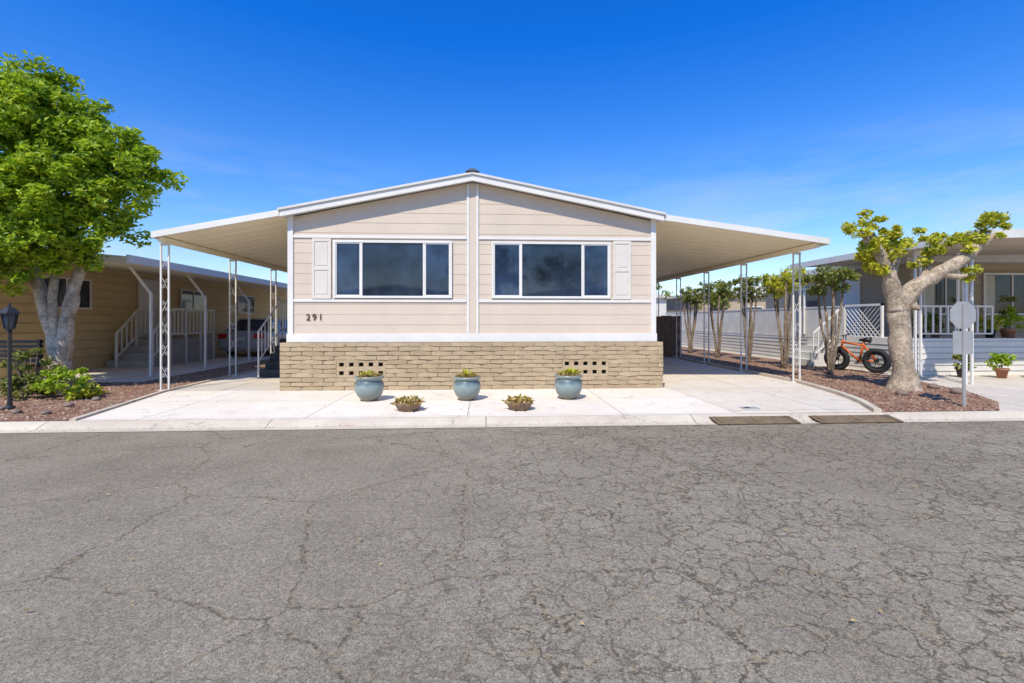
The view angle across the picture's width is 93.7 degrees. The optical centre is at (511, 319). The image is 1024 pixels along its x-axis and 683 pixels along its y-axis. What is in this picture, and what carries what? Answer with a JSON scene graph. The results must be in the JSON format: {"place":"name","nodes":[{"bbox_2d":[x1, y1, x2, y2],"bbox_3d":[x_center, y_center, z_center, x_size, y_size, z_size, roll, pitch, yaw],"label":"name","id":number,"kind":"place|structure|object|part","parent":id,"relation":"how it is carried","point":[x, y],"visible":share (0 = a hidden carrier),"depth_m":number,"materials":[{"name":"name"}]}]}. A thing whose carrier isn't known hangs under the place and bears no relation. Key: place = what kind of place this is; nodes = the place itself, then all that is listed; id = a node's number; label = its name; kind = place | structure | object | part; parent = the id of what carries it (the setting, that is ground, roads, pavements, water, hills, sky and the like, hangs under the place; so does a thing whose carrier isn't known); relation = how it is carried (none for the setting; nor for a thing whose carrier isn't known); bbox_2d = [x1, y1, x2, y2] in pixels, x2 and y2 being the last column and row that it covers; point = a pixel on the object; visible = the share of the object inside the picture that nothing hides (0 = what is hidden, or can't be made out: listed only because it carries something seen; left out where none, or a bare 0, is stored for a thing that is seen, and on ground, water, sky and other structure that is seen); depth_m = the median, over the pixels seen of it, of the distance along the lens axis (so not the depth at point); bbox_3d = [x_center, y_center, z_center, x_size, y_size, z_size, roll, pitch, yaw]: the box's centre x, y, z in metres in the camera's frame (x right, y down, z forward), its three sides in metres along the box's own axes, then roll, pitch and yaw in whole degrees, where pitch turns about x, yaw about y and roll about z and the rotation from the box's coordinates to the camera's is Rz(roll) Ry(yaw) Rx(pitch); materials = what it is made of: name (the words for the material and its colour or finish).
{"place":"outdoors","nodes":[
{"label":"outdoors","id":0,"kind":"place"},
{"bbox_2d":[81,387,737,420],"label":"front path","id":1,"kind":"structure","parent":0,"point":[194,405],"depth_m":7.84,"materials":[{"name":"concrete"}]},
{"bbox_2d":[354,369,383,401],"bbox_3d":[-2.476,1.129,8.318,0.509,0.530,0.524,0,0,-3],"label":"potted plant","id":2,"kind":"object","parent":1,"relation":"on","point":[369,386],"visible":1,"depth_m":8.15,"materials":[{"name":"blue plant"}]},
{"bbox_2d":[390,395,424,411],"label":"potted plant","id":3,"kind":"object","parent":1,"relation":"on","point":[404,403],"visible":1,"depth_m":7.30,"materials":[{"name":"brown plant"}]},
{"bbox_2d":[452,368,480,400],"bbox_3d":[-0.809,1.118,8.389,0.536,0.553,0.488,0,0,-3],"label":"potted plant","id":4,"kind":"object","parent":1,"relation":"on","point":[466,386],"visible":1,"depth_m":8.22,"materials":[{"name":"blue plant"}]},
{"bbox_2d":[501,393,534,410],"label":"potted plant","id":5,"kind":"object","parent":1,"relation":"on","point":[519,403],"visible":1,"depth_m":7.37,"materials":[{"name":"brown plant"}]},
{"bbox_2d":[554,367,582,399],"bbox_3d":[1.008,1.110,8.509,0.517,0.568,0.520,0,0,-3],"label":"potted plant","id":6,"kind":"object","parent":1,"relation":"on","point":[568,384],"visible":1,"depth_m":8.35,"materials":[{"name":"blue plant"}]},
{"bbox_2d":[0,421,998,433],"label":"ground","id":7,"kind":"structure","parent":0,"point":[503,427],"depth_m":6.70,"materials":[{"name":"grey concrete"}]},
{"bbox_2d":[0,411,1023,432],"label":"curb","id":8,"kind":"object","parent":7,"relation":"on","point":[320,423],"visible":1,"depth_m":6.74,"materials":[{"name":"concrete"}]},
{"bbox_2d":[709,416,800,423],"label":"kerb ramp","id":9,"kind":"structure","parent":8,"relation":"on","point":[754,420],"depth_m":6.84,"materials":[{"name":"grey concrete"}]},
{"bbox_2d":[809,414,903,422],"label":"kerb ramp","id":10,"kind":"structure","parent":8,"relation":"on","point":[853,418],"depth_m":6.93,"materials":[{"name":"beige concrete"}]},
{"bbox_2d":[0,421,1023,682],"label":"road","id":11,"kind":"structure","parent":0,"point":[512,555],"depth_m":3.00,"materials":[{"name":"grey asphalt"}]},
{"bbox_2d":[0,390,1015,623],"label":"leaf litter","id":12,"kind":"object","parent":11,"relation":"on","point":[852,619],"visible":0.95,"depth_m":6.35,"materials":[{"name":"brown plant"}]},
{"bbox_2d":[0,346,1023,421],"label":"pavement","id":13,"kind":"structure","parent":0,"point":[1007,393],"depth_m":11.11,"materials":[{"name":"concrete"}]},
{"bbox_2d":[0,359,269,420],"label":"planting bed","id":14,"kind":"object","parent":13,"relation":"on","point":[116,392],"visible":0.38,"depth_m":8.85,"materials":[{"name":"brown gravel"}]},
{"bbox_2d":[0,303,20,409],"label":"garden lamp","id":15,"kind":"object","parent":14,"relation":"on","point":[9,314],"visible":0.98,"depth_m":7.46,"materials":[{"name":"black metal"}]},
{"bbox_2d":[10,409,22,413],"bbox_3d":[-7.403,1.368,7.162,0.130,0.089,0.124,0,0,-3],"label":"border stone","id":16,"kind":"object","parent":14,"relation":"on","point":[16,411],"visible":0.8,"depth_m":7.13,"materials":[{"name":"grey stone"}]},
{"bbox_2d":[0,340,43,381],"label":"garden bench","id":17,"kind":"object","parent":14,"relation":"on","point":[39,344],"visible":0.42,"depth_m":10.26,"materials":[{"name":"black metal"}]},
{"bbox_2d":[0,375,57,399],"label":"shrub","id":18,"kind":"object","parent":14,"relation":"on","point":[17,387],"visible":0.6,"depth_m":8.38,"materials":[{"name":"green plant"}]},
{"bbox_2d":[0,347,66,395],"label":"shrub","id":19,"kind":"object","parent":14,"relation":"on","point":[22,356],"visible":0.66,"depth_m":8.80,"materials":[{"name":"green plant"}]},
{"bbox_2d":[40,410,50,414],"bbox_3d":[-6.889,1.369,7.084,0.128,0.084,0.122,0,0,-3],"label":"border stone","id":20,"kind":"object","parent":14,"relation":"on","point":[44,412],"visible":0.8,"depth_m":7.06,"materials":[{"name":"grey stone"}]},
{"bbox_2d":[29,366,92,398],"bbox_3d":[-8.001,1.107,8.583,0.885,0.593,0.944,0,0,-3],"label":"shrub","id":21,"kind":"object","parent":14,"relation":"on","point":[50,380],"visible":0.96,"depth_m":8.38,"materials":[{"name":"green plant"}]},
{"bbox_2d":[63,402,74,406],"bbox_3d":[-7.124,1.366,7.721,0.134,0.087,0.141,0,0,-3],"label":"border stone","id":22,"kind":"object","parent":14,"relation":"on","point":[69,404],"visible":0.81,"depth_m":7.69,"materials":[{"name":"grey stone"}]},
{"bbox_2d":[62,381,108,400],"bbox_3d":[-7.594,1.255,8.497,0.584,0.318,0.572,0,0,16],"label":"shrub","id":23,"kind":"object","parent":14,"relation":"on","point":[86,390],"visible":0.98,"depth_m":8.40,"materials":[{"name":"green plant"}]},
{"bbox_2d":[0,49,189,391],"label":"shade tree","id":24,"kind":"object","parent":14,"relation":"on","point":[49,158],"visible":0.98,"depth_m":8.91,"materials":[{"name":"green plant"}]},
{"bbox_2d":[92,396,100,400],"bbox_3d":[-7.211,1.368,8.324,0.129,0.088,0.133,0,0,-3],"label":"border stone","id":25,"kind":"object","parent":14,"relation":"on","point":[96,398],"visible":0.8,"depth_m":8.28,"materials":[{"name":"grey stone"}]},
{"bbox_2d":[0,254,287,379],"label":"neighbour home","id":26,"kind":"object","parent":13,"relation":"on","point":[117,320],"visible":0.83,"depth_m":14.78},
{"bbox_2d":[43,275,91,309],"bbox_3d":[-11.981,-0.725,12.921,0.040,0.850,1.600,0,0,-3],"label":"window","id":27,"kind":"structure","parent":26,"relation":"in","point":[86,288],"depth_m":13.39,"materials":[{"name":"glass"}]},
{"bbox_2d":[138,279,157,338],"bbox_3d":[-12.134,-0.375,16.017,0.060,1.950,0.900,0,0,-3],"label":"door","id":28,"kind":"structure","parent":26,"relation":"in","point":[143,296],"depth_m":15.89,"materials":[{"name":"white paint"}]},
{"bbox_2d":[180,289,205,311],"bbox_3d":[-12.284,-0.725,18.513,0.040,0.850,1.600,0,0,-3],"label":"window","id":29,"kind":"structure","parent":26,"relation":"in","point":[189,299],"depth_m":18.39,"materials":[{"name":"glass"}]},
{"bbox_2d":[237,295,254,313],"bbox_3d":[-12.506,-0.725,22.607,0.040,0.850,1.600,0,0,-3],"label":"window","id":30,"kind":"structure","parent":26,"relation":"in","point":[242,304],"depth_m":22.43,"materials":[{"name":"grey glass"}]},
{"bbox_2d":[70,367,264,420],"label":"kerb","id":31,"kind":"structure","parent":13,"relation":"on","point":[116,406],"depth_m":8.56,"materials":[{"name":"concrete"}]},
{"bbox_2d":[218,318,287,354],"bbox_3d":[-10.365,0.662,20.339,1.800,1.485,4.600,0,0,-3],"label":"parked car","id":32,"kind":"object","parent":13,"relation":"on","point":[242,334],"visible":0.48,"depth_m":18.31,"materials":[{"name":"silver metal"}]},
{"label":"window","id":33,"kind":"part","parent":32,"relation":"part of","materials":[{"name":"black glass"}]},
{"bbox_2d":[151,168,829,390],"bbox_3d":[-0.623,-0.797,17.878,13.590,4.406,16.710,0,0,-3],"label":"mobile home","id":34,"kind":"object","parent":13,"relation":"on","point":[494,282],"visible":0.98,"depth_m":9.75,"materials":[{"name":"beige"}]},
{"bbox_2d":[333,240,451,297],"bbox_3d":[-2.390,-1.018,9.652,2.360,1.155,0.044,0,0,-3],"label":"window","id":35,"kind":"structure","parent":34,"relation":"in","point":[361,268],"depth_m":9.66,"materials":[{"name":"glass"}]},
{"bbox_2d":[492,241,610,298],"bbox_3d":[0.810,-1.018,9.825,2.450,1.155,0.044,0,0,-3],"label":"window","id":36,"kind":"structure","parent":34,"relation":"in","point":[535,270],"depth_m":9.83,"materials":[{"name":"glass"}]},
{"bbox_2d":[656,284,674,299],"bbox_3d":[8.234,-0.665,31.609,4.266,4.149,3.386,0,0,42],"label":"background tree","id":37,"kind":"object","parent":13,"relation":"on","point":[666,293],"visible":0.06,"depth_m":31.27,"materials":[{"name":"green plant"}]},
{"bbox_2d":[682,279,747,310],"bbox_3d":[12.521,-0.530,29.666,3.802,3.882,2.845,0,0,40],"label":"background tree","id":38,"kind":"object","parent":13,"relation":"on","point":[715,304],"visible":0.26,"depth_m":29.37,"materials":[{"name":"green plant"}]},
{"bbox_2d":[666,286,765,312],"bbox_3d":[17.889,-0.550,39.525,10.600,3.900,11.600,0,0,-3],"label":"mobile home","id":39,"kind":"object","parent":13,"relation":"on","point":[671,306],"visible":0.11,"depth_m":34.01,"materials":[{"name":"beige"}]},
{"bbox_2d":[745,306,762,309],"bbox_3d":[17.089,-0.450,33.948,1.320,1.020,0.049,0,0,-3],"label":"window","id":40,"kind":"structure","parent":39,"relation":"in","point":[748,307],"depth_m":33.93,"materials":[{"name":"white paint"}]},
{"bbox_2d":[672,356,881,412],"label":"kerb","id":41,"kind":"structure","parent":13,"relation":"on","point":[868,405],"depth_m":10.05,"materials":[{"name":"concrete"}]},
{"bbox_2d":[682,347,998,411],"bbox_3d":[7.221,1.392,16.905,4.350,0.001,19.020,0,0,-3],"label":"planting bed","id":42,"kind":"object","parent":13,"relation":"on","point":[696,354],"visible":0.42,"depth_m":11.23,"materials":[{"name":"brown gravel"}]},
{"bbox_2d":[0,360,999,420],"bbox_3d":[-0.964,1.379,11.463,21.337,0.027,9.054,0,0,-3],"label":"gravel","id":43,"kind":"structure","parent":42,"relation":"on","point":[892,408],"depth_m":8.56,"materials":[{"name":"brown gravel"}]},
{"bbox_2d":[677,285,706,352],"bbox_3d":[7.509,-0.042,20.221,1.222,2.896,1.380,0,0,-3],"label":"tree","id":44,"kind":"object","parent":42,"relation":"on","point":[691,297],"visible":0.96,"depth_m":20.16,"materials":[{"name":"green plant"}]},
{"bbox_2d":[697,280,737,357],"bbox_3d":[7.648,-0.039,17.839,1.112,2.889,1.520,0,0,-44],"label":"tree","id":45,"kind":"object","parent":42,"relation":"on","point":[725,288],"visible":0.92,"depth_m":17.70,"materials":[{"name":"green plant"}]},
{"bbox_2d":[727,275,769,362],"bbox_3d":[7.756,-0.060,15.743,1.034,2.931,1.362,0,0,-3],"label":"tree","id":46,"kind":"object","parent":42,"relation":"on","point":[751,287],"visible":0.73,"depth_m":15.61,"materials":[{"name":"green plant"}]},
{"bbox_2d":[759,265,806,368],"bbox_3d":[7.856,-0.084,13.863,1.288,2.977,1.255,0,0,23],"label":"tree","id":47,"kind":"object","parent":42,"relation":"on","point":[784,286],"visible":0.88,"depth_m":13.78,"materials":[{"name":"green plant"}]},
{"bbox_2d":[801,265,861,374],"bbox_3d":[8.061,-0.022,12.223,1.329,2.854,1.354,0,0,-3],"label":"tree","id":48,"kind":"object","parent":42,"relation":"on","point":[830,277],"visible":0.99,"depth_m":12.06,"materials":[{"name":"green plant"}]},
{"bbox_2d":[824,333,891,372],"bbox_3d":[9.274,0.891,12.950,0.547,1.022,1.615,-6,3,-31],"label":"bicycle","id":49,"kind":"object","parent":42,"relation":"on","point":[843,351],"visible":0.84,"depth_m":12.71,"materials":[{"name":"rubber"}]},
{"bbox_2d":[895,390,908,395],"bbox_3d":[7.237,1.355,8.906,0.198,0.132,0.210,0,0,-3],"label":"border stone","id":50,"kind":"object","parent":42,"relation":"on","point":[902,392],"visible":0.81,"depth_m":8.85,"materials":[{"name":"grey stone"}]},
{"bbox_2d":[840,209,1013,391],"bbox_3d":[8.246,-0.364,9.605,3.346,3.674,0.876,0,0,-3],"label":"pollarded tree","id":51,"kind":"object","parent":42,"relation":"on","point":[877,255],"visible":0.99,"depth_m":9.47,"materials":[{"name":"beige plant"}]},
{"bbox_2d":[927,383,939,388],"bbox_3d":[8.585,1.354,9.777,0.202,0.129,0.180,0,0,43],"label":"border stone","id":52,"kind":"object","parent":42,"relation":"on","point":[933,386],"visible":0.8,"depth_m":9.72,"materials":[{"name":"grey stone"}]},
{"bbox_2d":[950,387,961,393],"bbox_3d":[8.414,1.348,9.070,0.230,0.157,0.233,0,0,-3],"label":"border stone","id":53,"kind":"object","parent":42,"relation":"on","point":[955,390],"visible":0.6,"depth_m":9.02,"materials":[{"name":"grey stone"}]},
{"bbox_2d":[950,302,975,406],"bbox_3d":[7.254,0.551,7.708,0.434,1.697,0.032,0,0,-3],"label":"street sign","id":54,"kind":"object","parent":42,"relation":"on","point":[963,316],"visible":0.94,"depth_m":7.71,"materials":[{"name":"grey metal"}]},
{"bbox_2d":[665,229,1023,383],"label":"neighbour home","id":55,"kind":"object","parent":13,"relation":"on","point":[1000,261],"visible":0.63,"depth_m":14.37,"materials":[{"name":"beige"}]},
{"bbox_2d":[794,288,820,307],"bbox_3d":[11.575,-0.700,18.904,0.040,1.100,1.600,0,0,-3],"label":"window","id":56,"kind":"structure","parent":55,"relation":"in","point":[810,301],"depth_m":18.82,"materials":[{"name":"glass"}]},
{"bbox_2d":[840,277,860,336],"bbox_3d":[11.699,-0.425,16.607,0.040,2.050,0.900,0,0,-3],"label":"door","id":57,"kind":"structure","parent":55,"relation":"in","point":[853,297],"depth_m":16.43,"materials":[{"name":"white paint"}]},
{"bbox_2d":[922,273,968,314],"bbox_3d":[12.897,-0.775,14.278,1.420,1.270,0.050,0,0,-3],"label":"window","id":58,"kind":"structure","parent":55,"relation":"in","point":[940,293],"depth_m":14.27,"materials":[{"name":"glass"}]},
{"bbox_2d":[979,314,1005,337],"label":"potted plant","id":59,"kind":"object","parent":55,"relation":"on","point":[988,324],"visible":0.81,"depth_m":12.49,"materials":[{"name":"green plant"}]},
{"bbox_2d":[983,273,1023,314],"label":"window","id":60,"kind":"structure","parent":55,"relation":"in","point":[995,285],"depth_m":14.37,"materials":[{"name":"glass"}]},
{"bbox_2d":[994,295,1017,336],"bbox_3d":[13.419,-0.113,13.041,0.537,1.167,0.486,0,0,-3],"label":"potted plant","id":61,"kind":"object","parent":55,"relation":"on","point":[1011,299],"visible":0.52,"depth_m":13.02,"materials":[{"name":"green plant"}]},
{"bbox_2d":[995,305,1023,337],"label":"potted plant","id":62,"kind":"object","parent":55,"relation":"on","point":[1009,332],"visible":0.95,"depth_m":12.51,"materials":[{"name":"green plant"}]},
{"bbox_2d":[951,353,976,377],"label":"potted plant","id":63,"kind":"object","parent":13,"relation":"on","point":[957,367],"visible":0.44,"depth_m":11.68,"materials":[{"name":"green plant"}]},
{"bbox_2d":[984,352,1017,378],"bbox_3d":[11.788,1.084,11.568,0.532,0.632,0.455,0,0,14],"label":"potted plant","id":64,"kind":"object","parent":13,"relation":"on","point":[1005,360],"visible":1,"depth_m":11.53,"materials":[{"name":"green plant"}]},
{"bbox_2d":[0,0,1023,296],"label":"sky","id":65,"kind":"structure","parent":0,"point":[803,117],"materials":[{"name":"blue"}]},
{"bbox_2d":[656,293,671,315],"bbox_3d":[6.378,-0.500,39.403,9.600,3.800,10.600,0,0,-3],"label":"mobile home","id":66,"kind":"object","parent":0,"point":[662,306],"visible":0.02,"depth_m":34.63,"materials":[{"name":"white paint"}]},
{"bbox_2d":[663,357,869,412],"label":"driveway","id":67,"kind":"structure","parent":0,"point":[717,386],"depth_m":9.36,"materials":[{"name":"concrete"}]},
{"bbox_2d":[656,316,681,356],"bbox_3d":[4.533,0.610,17.911,3.630,1.560,0.080,0,0,-3],"label":"wooden fence","id":68,"kind":"object","parent":67,"relation":"on","point":[666,330],"visible":0.2,"depth_m":17.95,"materials":[{"name":"brown wood"}]},
{"bbox_2d":[739,407,759,408],"bbox_3d":[3.746,1.384,7.564,0.260,0.020,0.160,0,0,-3],"label":"utility cover","id":69,"kind":"object","parent":67,"relation":"on","point":[749,407],"visible":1,"depth_m":7.54,"materials":[{"name":"black metal"}]},
{"bbox_2d":[911,310,934,337],"bbox_3d":[10.826,0.057,12.719,0.525,0.826,0.539,0,0,-3],"label":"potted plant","id":70,"kind":"object","parent":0,"point":[929,328],"visible":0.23,"depth_m":12.62,"materials":[{"name":"green plant"}]},
{"bbox_2d":[927,311,944,337],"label":"potted plant","id":71,"kind":"object","parent":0,"point":[936,322],"visible":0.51,"depth_m":12.77,"materials":[{"name":"green plant"}]},
{"bbox_2d":[949,297,960,330],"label":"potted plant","id":72,"kind":"object","parent":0,"point":[953,299],"visible":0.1,"depth_m":12.85,"materials":[{"name":"green plant"}]}
]}

